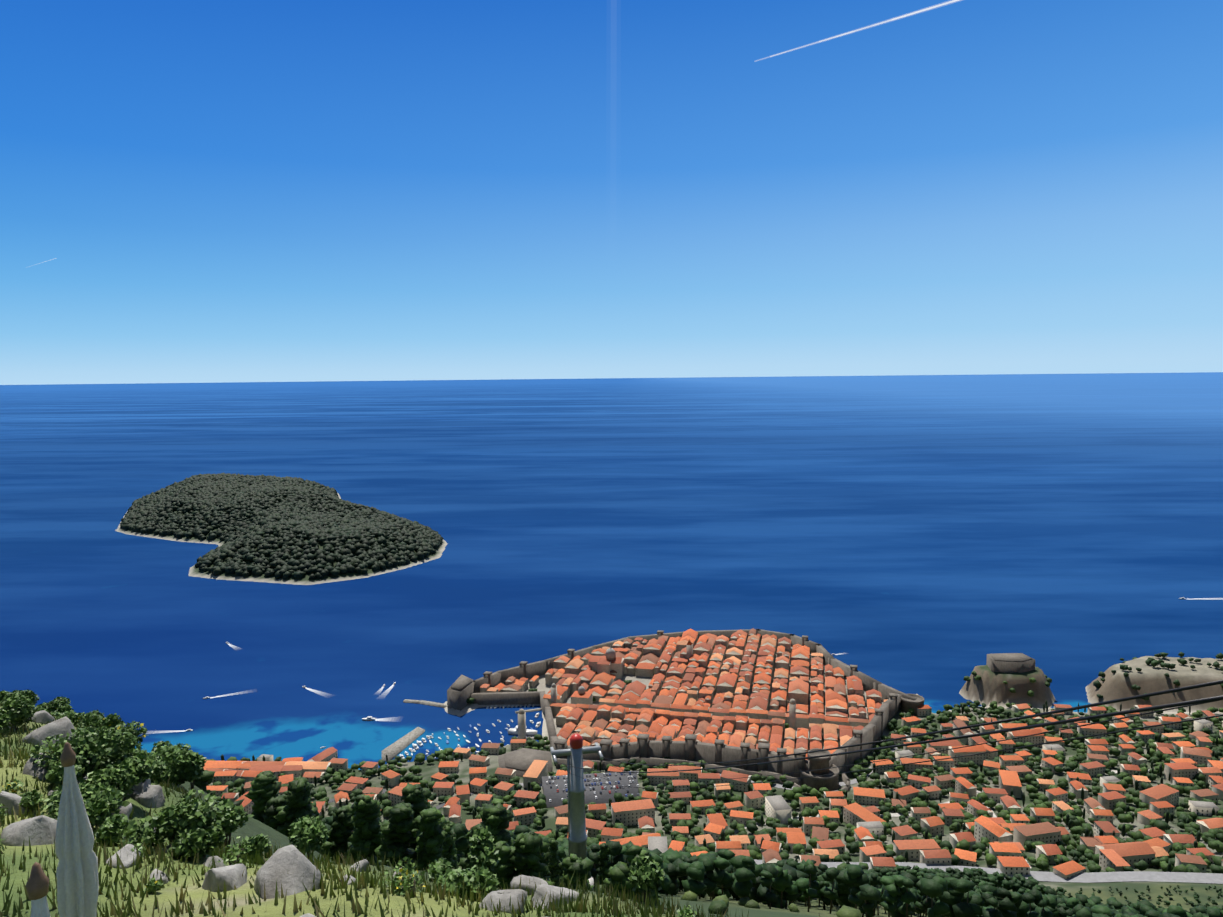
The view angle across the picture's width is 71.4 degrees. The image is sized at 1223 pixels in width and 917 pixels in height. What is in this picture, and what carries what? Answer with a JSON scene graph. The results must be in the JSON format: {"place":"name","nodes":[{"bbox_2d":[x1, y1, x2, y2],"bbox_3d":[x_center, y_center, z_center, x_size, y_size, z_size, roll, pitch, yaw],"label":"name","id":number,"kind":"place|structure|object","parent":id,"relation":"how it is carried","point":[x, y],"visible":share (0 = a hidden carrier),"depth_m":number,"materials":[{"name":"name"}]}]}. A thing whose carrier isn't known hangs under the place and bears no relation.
{"place":"outdoors","nodes":[
{"label":"outdoors","id":0,"kind":"place"},
{"bbox_2d":[116,493,447,584],"bbox_3d":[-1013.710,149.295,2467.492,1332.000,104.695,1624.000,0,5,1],"label":"island shore","id":1,"kind":"structure","parent":0,"point":[197,572],"depth_m":1784.04,"materials":[{"name":"beige stone"}]},
{"bbox_2d":[120,472,443,578],"bbox_3d":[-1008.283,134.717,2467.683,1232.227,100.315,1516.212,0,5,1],"label":"island forest","id":2,"kind":"object","parent":1,"relation":"on","point":[314,512],"visible":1,"depth_m":2137.11,"materials":[{"name":"green plant"}]},
{"bbox_2d":[0,702,819,916],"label":"terrain","id":3,"kind":"structure","parent":0,"point":[267,907],"depth_m":10.45,"materials":[{"name":"green plant"}]},
{"bbox_2d":[25,862,50,916],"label":"parasol","id":4,"kind":"object","parent":3,"relation":"on","point":[37,886],"visible":1,"depth_m":5.07,"materials":[{"name":"fabric"}]},
{"bbox_2d":[55,742,98,916],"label":"parasol","id":5,"kind":"object","parent":3,"relation":"on","point":[77,881],"visible":1,"depth_m":7.48,"materials":[{"name":"fabric"}]},
{"bbox_2d":[0,710,583,916],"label":"boulders","id":6,"kind":"object","parent":3,"relation":"on","point":[291,868],"visible":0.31,"depth_m":11.62,"materials":[{"name":"stone"}]},
{"bbox_2d":[0,372,1222,769],"bbox_3d":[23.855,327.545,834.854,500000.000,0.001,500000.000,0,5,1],"label":"sea water","id":7,"kind":"structure","parent":0,"point":[932,540],"depth_m":2169.99,"materials":[{"name":"blue liquid"}]},
{"bbox_2d":[382,699,543,760],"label":"harbour piers","id":8,"kind":"structure","parent":7,"relation":"in","point":[394,749],"depth_m":960.42,"materials":[{"name":"stone"}]},
{"bbox_2d":[146,598,1222,733],"bbox_3d":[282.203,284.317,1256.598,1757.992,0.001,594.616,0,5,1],"label":"boat wakes","id":9,"kind":"object","parent":7,"relation":"on","point":[380,719],"visible":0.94,"depth_m":1109.45,"materials":[{"name":"white liquid"}]},
{"bbox_2d":[186,597,1185,758],"bbox_3d":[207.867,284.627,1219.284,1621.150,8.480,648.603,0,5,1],"label":"boats","id":10,"kind":"object","parent":7,"relation":"on","point":[529,732],"visible":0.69,"depth_m":971.20,"materials":[{"name":"paint"}]},
{"bbox_2d":[0,0,1222,384],"label":"sky","id":11,"kind":"structure","parent":0,"point":[192,191],"materials":[{"name":"blue"}]},
{"bbox_2d":[208,641,1222,916],"bbox_3d":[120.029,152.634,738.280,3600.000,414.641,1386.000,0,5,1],"label":"terrain","id":12,"kind":"structure","parent":0,"point":[988,687],"depth_m":844.45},
{"bbox_2d":[194,770,661,904],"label":"trees","id":13,"kind":"object","parent":12,"relation":"on","point":[424,834],"visible":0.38,"depth_m":55.47,"materials":[{"name":"green plant"}]},
{"bbox_2d":[550,734,602,888],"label":"cable car pylon","id":14,"kind":"object","parent":12,"relation":"on","point":[577,839],"visible":0.83,"depth_m":155.93,"materials":[{"name":"metal"}]},
{"bbox_2d":[556,680,1222,789],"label":"cable car cables","id":15,"kind":"object","parent":14,"relation":"attached to","point":[1194,702],"visible":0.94,"depth_m":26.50,"materials":[{"name":"grey metal"}]},
{"bbox_2d":[203,628,1222,878],"bbox_3d":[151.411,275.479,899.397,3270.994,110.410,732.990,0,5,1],"label":"tiled roofs","id":16,"kind":"structure","parent":12,"relation":"on","point":[675,700],"depth_m":837.84,"materials":[{"name":"tile"}]},
{"bbox_2d":[214,709,1220,878],"bbox_3d":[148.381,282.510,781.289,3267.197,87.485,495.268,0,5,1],"label":"house windows","id":17,"kind":"structure","parent":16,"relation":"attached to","point":[875,798],"depth_m":760.14,"materials":[{"name":"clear glass"}]},
{"bbox_2d":[206,652,1222,873],"bbox_3d":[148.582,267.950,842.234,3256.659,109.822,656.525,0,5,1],"label":"town trees","id":18,"kind":"object","parent":12,"relation":"on","point":[1184,819],"visible":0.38,"depth_m":752.66,"materials":[{"name":"green plant"}]},
{"bbox_2d":[447,629,1034,790],"bbox_3d":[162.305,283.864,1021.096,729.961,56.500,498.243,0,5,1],"label":"city walls and forts","id":19,"kind":"structure","parent":12,"relation":"on","point":[463,688],"depth_m":862.43,"materials":[{"name":"stone"}]},
{"bbox_2d":[322,812,1222,916],"bbox_3d":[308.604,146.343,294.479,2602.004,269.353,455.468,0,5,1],"label":"forest","id":20,"kind":"object","parent":12,"relation":"on","point":[740,878],"visible":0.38,"depth_m":159.87,"materials":[{"name":"green plant"}]},
{"bbox_2d":[328,735,1222,883],"bbox_3d":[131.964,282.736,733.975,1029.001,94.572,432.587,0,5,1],"label":"road","id":21,"kind":"structure","parent":12,"relation":"on","point":[555,796],"depth_m":567.30,"materials":[{"name":"grey asphalt"}]},
{"bbox_2d":[546,773,1212,883],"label":"cars","id":22,"kind":"object","parent":21,"relation":"on","point":[590,788],"visible":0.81,"depth_m":776.51,"materials":[{"name":"paint"}]},
{"bbox_2d":[770,0,958,56],"bbox_3d":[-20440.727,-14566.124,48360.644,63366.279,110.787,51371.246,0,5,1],"label":"contrails","id":23,"kind":"object","parent":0,"point":[878,23],"visible":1,"depth_m":24488.30,"materials":[{"name":"white"}]}
]}

